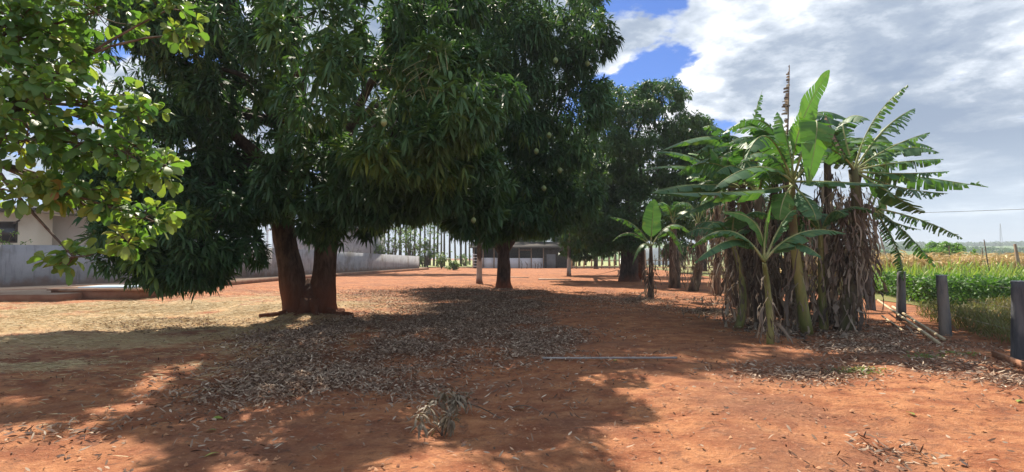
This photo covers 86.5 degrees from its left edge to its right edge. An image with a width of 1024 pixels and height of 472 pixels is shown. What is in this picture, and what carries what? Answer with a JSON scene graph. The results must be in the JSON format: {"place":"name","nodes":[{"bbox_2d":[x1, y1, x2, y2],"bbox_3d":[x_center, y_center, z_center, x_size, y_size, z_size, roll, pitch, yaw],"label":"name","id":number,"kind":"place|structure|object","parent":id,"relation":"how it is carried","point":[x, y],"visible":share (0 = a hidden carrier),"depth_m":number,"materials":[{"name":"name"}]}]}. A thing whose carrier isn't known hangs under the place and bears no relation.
{"place":"outdoors","nodes":[
{"label":"outdoors","id":0,"kind":"place"},
{"bbox_2d":[0,267,428,301],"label":"pavement","id":1,"kind":"structure","parent":0,"point":[28,293],"depth_m":23.22,"materials":[{"name":"concrete"}]},
{"bbox_2d":[0,229,32,244],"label":"shrub","id":2,"kind":"object","parent":1,"relation":"on","point":[13,236],"visible":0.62,"depth_m":33.42,"materials":[{"name":"green plant"}]},
{"bbox_2d":[0,258,1023,471],"bbox_3d":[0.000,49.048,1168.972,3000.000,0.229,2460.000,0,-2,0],"label":"ground","id":3,"kind":"structure","parent":0,"point":[720,452],"depth_m":5.90,"materials":[{"name":"red soil"}]},
{"bbox_2d":[0,205,88,245],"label":"house","id":4,"kind":"structure","parent":3,"relation":"on","point":[32,228],"depth_m":36.23,"materials":[{"name":"beige paint"}]},
{"bbox_2d":[0,222,17,242],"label":"window frame","id":5,"kind":"structure","parent":4,"relation":"in","point":[6,227],"depth_m":35.97,"materials":[{"name":"grey metal"}]},
{"bbox_2d":[0,0,209,285],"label":"cashew tree","id":6,"kind":"object","parent":3,"relation":"on","point":[32,88],"visible":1,"depth_m":4.88,"materials":[{"name":"green plant"}]},
{"bbox_2d":[46,285,167,298],"bbox_3d":[-16.250,2.292,22.325,3.500,0.430,2.600,0,-2,0],"label":"concrete tank","id":7,"kind":"object","parent":3,"relation":"on","point":[108,293],"visible":0.56,"depth_m":21.12,"materials":[{"name":"grey concrete"}]},
{"bbox_2d":[78,285,143,287],"bbox_3d":[-16.200,2.078,22.334,2.000,0.060,1.600,0,-2,-6],"label":"sheet","id":8,"kind":"object","parent":7,"relation":"on","point":[110,286],"visible":0.64,"depth_m":21.84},
{"bbox_2d":[0,245,418,286],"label":"wall","id":9,"kind":"structure","parent":3,"relation":"on","point":[15,269],"depth_m":28.30,"materials":[{"name":"grey paint"}]},
{"bbox_2d":[265,225,269,247],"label":"white post","id":10,"kind":"object","parent":3,"relation":"on","point":[267,230],"visible":0.3,"depth_m":45.97,"materials":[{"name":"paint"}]},
{"bbox_2d":[22,0,531,317],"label":"mango tree","id":11,"kind":"object","parent":3,"relation":"on","point":[416,165],"visible":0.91,"depth_m":11.47,"materials":[{"name":"green plant"}]},
{"bbox_2d":[0,284,629,471],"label":"dry grass","id":12,"kind":"structure","parent":3,"relation":"on","point":[166,309],"depth_m":13.72,"materials":[{"name":"plant"}]},
{"bbox_2d":[269,228,386,253],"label":"grey building","id":13,"kind":"structure","parent":3,"relation":"on","point":[363,248],"depth_m":88.01,"materials":[{"name":"paint"}]},
{"bbox_2d":[374,243,385,253],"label":"young tree","id":14,"kind":"object","parent":3,"relation":"on","point":[378,248],"visible":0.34,"depth_m":90.28,"materials":[{"name":"green plant"}]},
{"bbox_2d":[374,227,404,254],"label":"young tree","id":15,"kind":"object","parent":3,"relation":"on","point":[392,246],"visible":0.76,"depth_m":90.74,"materials":[{"name":"green plant"}]},
{"bbox_2d":[399,227,430,255],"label":"young tree","id":16,"kind":"object","parent":3,"relation":"on","point":[410,248],"visible":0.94,"depth_m":90.61,"materials":[{"name":"green plant"}]},
{"bbox_2d":[417,234,440,266],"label":"young tree","id":17,"kind":"object","parent":3,"relation":"on","point":[428,258],"visible":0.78,"depth_m":93.51,"materials":[{"name":"green plant"}]},
{"bbox_2d":[432,250,451,268],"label":"shrub","id":18,"kind":"object","parent":3,"relation":"on","point":[440,261],"visible":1,"depth_m":79.82,"materials":[{"name":"green plant"}]},
{"bbox_2d":[444,260,460,269],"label":"shrub","id":19,"kind":"object","parent":3,"relation":"on","point":[454,264],"visible":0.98,"depth_m":71.36,"materials":[{"name":"green plant"}]},
{"bbox_2d":[409,385,499,439],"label":"fallen branch","id":20,"kind":"object","parent":3,"relation":"on","point":[447,422],"visible":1,"depth_m":5.09,"materials":[{"name":"dry leaf"},{"name":"twig"}]},
{"bbox_2d":[404,102,504,283],"bbox_3d":[-3.307,-3.146,31.900,8.164,12.374,7.220,0,-2,0],"label":"mango tree","id":21,"kind":"object","parent":3,"relation":"on","point":[479,270],"depth_m":33.94,"materials":[{"name":"green plant"}]},
{"bbox_2d":[0,283,1023,471],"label":"leaf litter","id":22,"kind":"object","parent":3,"relation":"on","point":[455,325],"visible":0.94,"depth_m":9.10,"materials":[{"name":"brown plant"}]},
{"bbox_2d":[0,308,1023,471],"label":"soil crumbs","id":23,"kind":"object","parent":3,"relation":"on","point":[488,442],"visible":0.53,"depth_m":5.53,"materials":[{"name":"brown soil"}]},
{"bbox_2d":[407,0,624,288],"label":"mango tree","id":24,"kind":"object","parent":3,"relation":"on","point":[554,203],"visible":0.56,"depth_m":18.81,"materials":[{"name":"green plant"}]},
{"bbox_2d":[469,242,566,267],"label":"shed","id":25,"kind":"structure","parent":3,"relation":"on","point":[546,255],"depth_m":87.95,"materials":[{"name":"white paint"}]},
{"bbox_2d":[547,254,555,267],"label":"door","id":26,"kind":"structure","parent":25,"relation":"in","point":[551,258],"depth_m":87.81,"materials":[{"name":"grey metal"}]},
{"bbox_2d":[517,234,585,241],"bbox_3d":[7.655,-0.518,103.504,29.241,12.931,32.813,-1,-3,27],"label":"mango tree","id":27,"kind":"object","parent":3,"relation":"on","point":[556,239],"visible":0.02,"depth_m":98.01,"materials":[{"name":"green plant"}]},
{"bbox_2d":[538,278,570,279],"bbox_3d":[3.094,3.150,39.463,2.508,0.086,0.220,-1,-3,27],"label":"plank","id":28,"kind":"object","parent":3,"relation":"on","point":[554,279],"visible":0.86,"depth_m":39.37,"materials":[{"name":"brown wood"}]},
{"bbox_2d":[513,129,622,275],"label":"mango tree","id":29,"kind":"object","parent":3,"relation":"on","point":[569,260],"visible":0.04,"depth_m":41.24,"materials":[{"name":"green plant"}]},
{"bbox_2d":[558,140,646,268],"bbox_3d":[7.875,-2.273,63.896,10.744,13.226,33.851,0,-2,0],"label":"mango tree","id":30,"kind":"object","parent":3,"relation":"on","point":[576,257],"visible":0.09,"depth_m":49.66,"materials":[{"name":"green plant"}]},
{"bbox_2d":[543,357,676,358],"bbox_3d":[1.480,1.855,8.279,2.023,0.065,0.033,0,-2,4],"label":"pipe","id":31,"kind":"object","parent":3,"relation":"on","point":[610,357],"visible":0.99,"depth_m":8.26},
{"bbox_2d":[559,76,726,281],"bbox_3d":[8.821,-4.001,37.115,11.459,14.988,9.409,0,-2,0],"label":"mango tree","id":32,"kind":"object","parent":3,"relation":"on","point":[645,104],"visible":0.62,"depth_m":35.34,"materials":[{"name":"green plant"}]},
{"bbox_2d":[610,199,693,298],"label":"banana plant","id":33,"kind":"object","parent":3,"relation":"on","point":[651,226],"visible":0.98,"depth_m":21.37,"materials":[{"name":"green plant"}]},
{"bbox_2d":[655,201,700,287],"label":"banana plant","id":34,"kind":"object","parent":3,"relation":"on","point":[674,274],"visible":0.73,"depth_m":28.30,"materials":[{"name":"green plant"}]},
{"bbox_2d":[672,196,724,290],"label":"banana plant","id":35,"kind":"object","parent":3,"relation":"on","point":[697,268],"visible":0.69,"depth_m":26.19,"materials":[{"name":"green plant"}]},
{"bbox_2d":[643,151,762,299],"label":"banana plant","id":36,"kind":"object","parent":3,"relation":"on","point":[688,158],"visible":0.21,"depth_m":20.75,"materials":[{"name":"green plant"}]},
{"bbox_2d":[691,176,724,295],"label":"banana plant","id":37,"kind":"object","parent":3,"relation":"on","point":[715,285],"visible":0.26,"depth_m":23.44,"materials":[{"name":"green plant"}]},
{"bbox_2d":[660,90,771,280],"bbox_3d":[6.844,-1.086,15.684,3.467,6.762,4.121,-2,-3,43],"label":"banana plant","id":38,"kind":"object","parent":3,"relation":"on","point":[726,138],"visible":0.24,"depth_m":16.35,"materials":[{"name":"green plant"}]},
{"bbox_2d":[694,142,761,307],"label":"banana plant","id":39,"kind":"object","parent":3,"relation":"on","point":[706,151],"visible":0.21,"depth_m":17.51,"materials":[{"name":"green plant"}]},
{"bbox_2d":[655,142,804,318],"bbox_3d":[5.557,-0.041,14.202,3.616,4.572,2.953,0,-2,0],"label":"banana plant","id":40,"kind":"object","parent":3,"relation":"on","point":[705,186],"visible":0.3,"depth_m":14.20,"materials":[{"name":"green plant"}]},
{"bbox_2d":[687,211,775,328],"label":"banana plant","id":41,"kind":"object","parent":3,"relation":"on","point":[734,224],"visible":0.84,"depth_m":12.48,"materials":[{"name":"green plant"}]},
{"bbox_2d":[677,144,800,325],"bbox_3d":[5.622,0.011,12.776,2.817,4.346,2.813,2,-3,-38],"label":"banana plant","id":42,"kind":"object","parent":3,"relation":"on","point":[723,168],"visible":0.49,"depth_m":12.81,"materials":[{"name":"green plant"}]},
{"bbox_2d":[654,188,845,270],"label":"mango tree","id":43,"kind":"object","parent":3,"relation":"on","point":[682,243],"visible":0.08,"depth_m":59.36,"materials":[{"name":"green plant"}]},
{"bbox_2d":[692,206,844,343],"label":"banana plant","id":44,"kind":"object","parent":3,"relation":"on","point":[797,240],"visible":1,"depth_m":10.19,"materials":[{"name":"green plant"}]},
{"bbox_2d":[722,114,833,317],"bbox_3d":[7.102,-0.448,14.396,2.832,5.390,2.598,-1,-2,14],"label":"banana plant","id":45,"kind":"object","parent":3,"relation":"on","point":[772,222],"visible":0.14,"depth_m":14.43,"materials":[{"name":"green plant"}]},
{"bbox_2d":[667,70,893,335],"bbox_3d":[5.230,-0.784,11.413,4.520,5.852,2.069,0,-2,0],"label":"banana plant","id":46,"kind":"object","parent":3,"relation":"on","point":[812,155],"visible":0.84,"depth_m":11.37,"materials":[{"name":"green plant"}]},
{"bbox_2d":[728,65,847,317],"bbox_3d":[6.963,-1.163,14.296,2.967,6.820,2.506,1,-3,-24],"label":"banana plant","id":47,"kind":"object","parent":3,"relation":"on","point":[766,129],"visible":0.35,"depth_m":14.30,"materials":[{"name":"green plant"}]},
{"bbox_2d":[770,219,818,329],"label":"banana plant","id":48,"kind":"object","parent":3,"relation":"on","point":[801,227],"visible":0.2,"depth_m":12.23,"materials":[{"name":"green plant"}]},
{"bbox_2d":[682,295,917,341],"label":"fallen banana leaves","id":49,"kind":"object","parent":3,"relation":"on","point":[756,325],"visible":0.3,"depth_m":12.10,"materials":[{"name":"brown plant"}]},
{"bbox_2d":[826,283,840,321],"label":"banana plant","id":50,"kind":"object","parent":3,"relation":"on","point":[831,302],"visible":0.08,"depth_m":13.11,"materials":[{"name":"brown plant"}]},
{"bbox_2d":[796,203,876,329],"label":"banana plant","id":51,"kind":"object","parent":3,"relation":"on","point":[827,219],"visible":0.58,"depth_m":11.88,"materials":[{"name":"green plant"}]},
{"bbox_2d":[807,115,899,317],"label":"banana plant","id":52,"kind":"object","parent":3,"relation":"on","point":[824,192],"visible":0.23,"depth_m":14.10,"materials":[{"name":"green plant"}]},
{"bbox_2d":[794,139,938,312],"bbox_3d":[9.557,-0.308,14.878,3.054,5.146,3.176,0,-2,0],"label":"banana plant","id":53,"kind":"object","parent":3,"relation":"on","point":[916,150],"visible":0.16,"depth_m":14.48,"materials":[{"name":"green plant"}]},
{"bbox_2d":[868,270,875,309],"bbox_3d":[11.109,1.710,16.827,0.242,1.353,0.227,0,-2,0],"label":"fence post","id":54,"kind":"object","parent":3,"relation":"on","point":[870,302],"visible":0.28,"depth_m":16.73,"materials":[{"name":"paint"}]},
{"bbox_2d":[786,85,986,331],"bbox_3d":[8.120,-0.453,11.823,4.110,5.261,1.553,0,-2,0],"label":"banana plant","id":55,"kind":"object","parent":3,"relation":"on","point":[850,265],"visible":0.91,"depth_m":11.74,"materials":[{"name":"green plant"}]},
{"bbox_2d":[881,315,901,329],"bbox_3d":[9.045,2.063,12.958,0.047,0.114,2.723,-1,-3,26],"label":"bamboo pole","id":56,"kind":"object","parent":3,"relation":"on","point":[894,324],"visible":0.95,"depth_m":12.83,"materials":[{"name":"beige wood"}]},
{"bbox_2d":[896,271,905,320],"bbox_3d":[10.153,1.604,14.199,0.251,1.354,0.224,0,-2,0],"label":"fence post","id":57,"kind":"object","parent":3,"relation":"on","point":[901,297],"visible":0.77,"depth_m":14.13,"materials":[{"name":"paint"}]},
{"bbox_2d":[780,249,1023,291],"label":"dry cornfield","id":58,"kind":"structure","parent":3,"relation":"on","point":[964,258],"depth_m":25.75,"materials":[{"name":"beige plant"}]},
{"bbox_2d":[819,350,987,376],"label":"leaf litter","id":59,"kind":"object","parent":3,"relation":"on","point":[863,369],"visible":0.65,"depth_m":7.62,"materials":[{"name":"brown plant"}]},
{"bbox_2d":[845,161,962,323],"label":"banana plant","id":60,"kind":"object","parent":3,"relation":"on","point":[880,210],"visible":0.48,"depth_m":13.57,"materials":[{"name":"green plant"}]},
{"bbox_2d":[877,299,941,344],"bbox_3d":[9.328,1.932,13.041,0.066,0.361,7.088,-1,-3,26],"label":"bamboo pole","id":61,"kind":"object","parent":3,"relation":"on","point":[936,341],"visible":0.94,"depth_m":11.73,"materials":[{"name":"beige wood"}]},
{"bbox_2d":[891,306,945,340],"bbox_3d":[9.540,1.993,12.934,0.071,0.235,5.699,-1,-3,27],"label":"bamboo pole","id":62,"kind":"object","parent":3,"relation":"on","point":[923,326],"visible":0.87,"depth_m":11.86,"materials":[{"name":"beige wood"}]},
{"bbox_2d":[935,275,951,335],"bbox_3d":[9.021,1.489,11.368,0.252,1.353,0.226,0,-2,0],"label":"fence post","id":63,"kind":"object","parent":3,"relation":"on","point":[944,317],"visible":0.94,"depth_m":11.30,"materials":[{"name":"paint"}]},
{"bbox_2d":[914,293,1010,343],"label":"weeds","id":64,"kind":"object","parent":3,"relation":"on","point":[989,316],"visible":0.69,"depth_m":11.87,"materials":[{"name":"green plant"}]},
{"bbox_2d":[991,351,1023,368],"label":"plank","id":65,"kind":"object","parent":3,"relation":"on","point":[1006,358],"visible":1,"depth_m":7.91,"materials":[{"name":"brown wood"}]},
{"bbox_2d":[1010,280,1023,360],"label":"fence post","id":66,"kind":"object","parent":3,"relation":"on","point":[1017,324],"visible":0.89,"depth_m":8.37,"materials":[{"name":"paint"}]},
{"bbox_2d":[0,0,1023,257],"label":"sky","id":67,"kind":"structure","parent":0,"point":[961,62],"materials":[{"name":"white"}]},
{"bbox_2d":[419,260,723,266],"bbox_3d":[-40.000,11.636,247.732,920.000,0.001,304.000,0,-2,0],"label":"grass field","id":68,"kind":"structure","parent":0,"point":[588,263],"depth_m":134.00,"materials":[{"name":"green plant"}]},
{"bbox_2d":[391,227,401,254],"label":"eucalyptus tree","id":69,"kind":"object","parent":68,"relation":"on","point":[400,229],"visible":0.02,"depth_m":100.36,"materials":[{"name":"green plant"}]},
{"bbox_2d":[418,254,429,266],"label":"shrub","id":70,"kind":"object","parent":68,"relation":"on","point":[421,263],"visible":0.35,"depth_m":97.05,"materials":[{"name":"green plant"}]},
{"bbox_2d":[415,225,436,266],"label":"eucalyptus tree","id":71,"kind":"object","parent":68,"relation":"on","point":[424,237],"visible":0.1,"depth_m":100.61,"materials":[{"name":"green plant"}]},
{"bbox_2d":[421,223,440,265],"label":"eucalyptus tree","id":72,"kind":"object","parent":68,"relation":"on","point":[433,233],"visible":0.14,"depth_m":111.25,"materials":[{"name":"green plant"}]},
{"bbox_2d":[426,222,435,265],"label":"eucalyptus tree","id":73,"kind":"object","parent":68,"relation":"on","point":[430,239],"visible":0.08,"depth_m":116.19,"materials":[{"name":"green plant"}]},
{"bbox_2d":[430,224,438,265],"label":"eucalyptus tree","id":74,"kind":"object","parent":68,"relation":"on","point":[437,251],"visible":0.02,"depth_m":103.51,"materials":[{"name":"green plant"}]},
{"bbox_2d":[431,230,447,257],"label":"eucalyptus tree","id":75,"kind":"object","parent":68,"relation":"on","point":[441,242],"visible":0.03,"depth_m":118.05,"materials":[{"name":"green plant"}]},
{"bbox_2d":[432,227,450,266],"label":"eucalyptus tree","id":76,"kind":"object","parent":68,"relation":"on","point":[449,245],"visible":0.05,"depth_m":98.75,"materials":[{"name":"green plant"}]},
{"bbox_2d":[439,231,444,265],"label":"eucalyptus tree","id":77,"kind":"object","parent":68,"relation":"on","point":[444,246],"depth_m":104.77,"materials":[{"name":"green plant"}]},
{"bbox_2d":[454,240,455,260],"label":"eucalyptus tree","id":78,"kind":"object","parent":68,"relation":"on","point":[454,249],"depth_m":119.89,"materials":[{"name":"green plant"}]},
{"bbox_2d":[460,238,461,265],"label":"eucalyptus tree","id":79,"kind":"object","parent":68,"relation":"on","point":[460,253],"depth_m":102.67,"materials":[{"name":"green plant"}]},
{"bbox_2d":[455,253,470,265],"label":"shrub","id":80,"kind":"object","parent":68,"relation":"on","point":[465,261],"visible":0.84,"depth_m":104.45,"materials":[{"name":"green plant"}]},
{"bbox_2d":[652,191,660,265],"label":"eucalyptus tree","id":81,"kind":"object","parent":68,"relation":"on","point":[659,262],"depth_m":103.80,"materials":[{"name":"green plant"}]},
{"bbox_2d":[620,248,668,264],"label":"plastic tunnel","id":82,"kind":"structure","parent":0,"point":[655,251],"depth_m":124.92,"materials":[{"name":"white plastic"}]},
{"bbox_2d":[583,244,1022,261],"bbox_3d":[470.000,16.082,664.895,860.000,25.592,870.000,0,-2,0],"label":"hills","id":83,"kind":"structure","parent":0,"point":[910,252],"depth_m":464.63,"materials":[{"name":"green plant"}]},
{"bbox_2d":[809,241,1023,256],"bbox_3d":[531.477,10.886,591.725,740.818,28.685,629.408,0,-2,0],"label":"woods","id":84,"kind":"object","parent":83,"relation":"on","point":[1000,250],"visible":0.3,"depth_m":510.49,"materials":[{"name":"green plant"}]},
{"bbox_2d":[656,268,1009,307],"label":"crop field","id":85,"kind":"structure","parent":0,"point":[880,297],"depth_m":21.82,"materials":[{"name":"plant"}]},
{"bbox_2d":[918,241,977,255],"bbox_3d":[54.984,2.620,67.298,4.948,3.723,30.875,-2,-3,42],"label":"tree","id":86,"kind":"object","parent":85,"relation":"on","point":[942,248],"visible":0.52,"depth_m":57.66,"materials":[{"name":"green plant"}]},
{"bbox_2d":[874,268,1023,305],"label":"green crop","id":87,"kind":"object","parent":85,"relation":"on","point":[925,284],"visible":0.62,"depth_m":17.96,"materials":[{"name":"green plant"}]},
{"bbox_2d":[984,239,989,270],"bbox_3d":[20.940,1.363,23.966,0.247,2.421,0.062,0,-2,0],"label":"stake","id":88,"kind":"object","parent":85,"relation":"on","point":[986,255],"visible":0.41,"depth_m":23.97,"materials":[{"name":"wood"}]},
{"bbox_2d":[1013,244,1020,268],"bbox_3d":[23.212,1.489,24.964,0.296,2.258,0.186,0,-2,0],"label":"stake","id":89,"kind":"object","parent":85,"relation":"on","point":[1017,259],"visible":0.41,"depth_m":24.95,"materials":[{"name":"wood"}]},
{"bbox_2d":[871,256,1023,299],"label":"tall grass","id":90,"kind":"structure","parent":0,"point":[975,271],"depth_m":21.80,"materials":[{"name":"green plant"}]},
{"bbox_2d":[884,209,1019,213],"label":"power line","id":91,"kind":"object","parent":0,"point":[964,211],"visible":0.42,"depth_m":59.11,"materials":[{"name":"grey metal"}]},
{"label":"far fence post","id":92,"kind":"object","parent":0,"visible":0},
{"bbox_2d":[572,260,712,267],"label":"fence rail","id":93,"kind":"object","parent":92,"relation":"attached to","point":[619,266],"visible":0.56,"depth_m":81.61,"materials":[{"name":"brown wood"}]}
]}

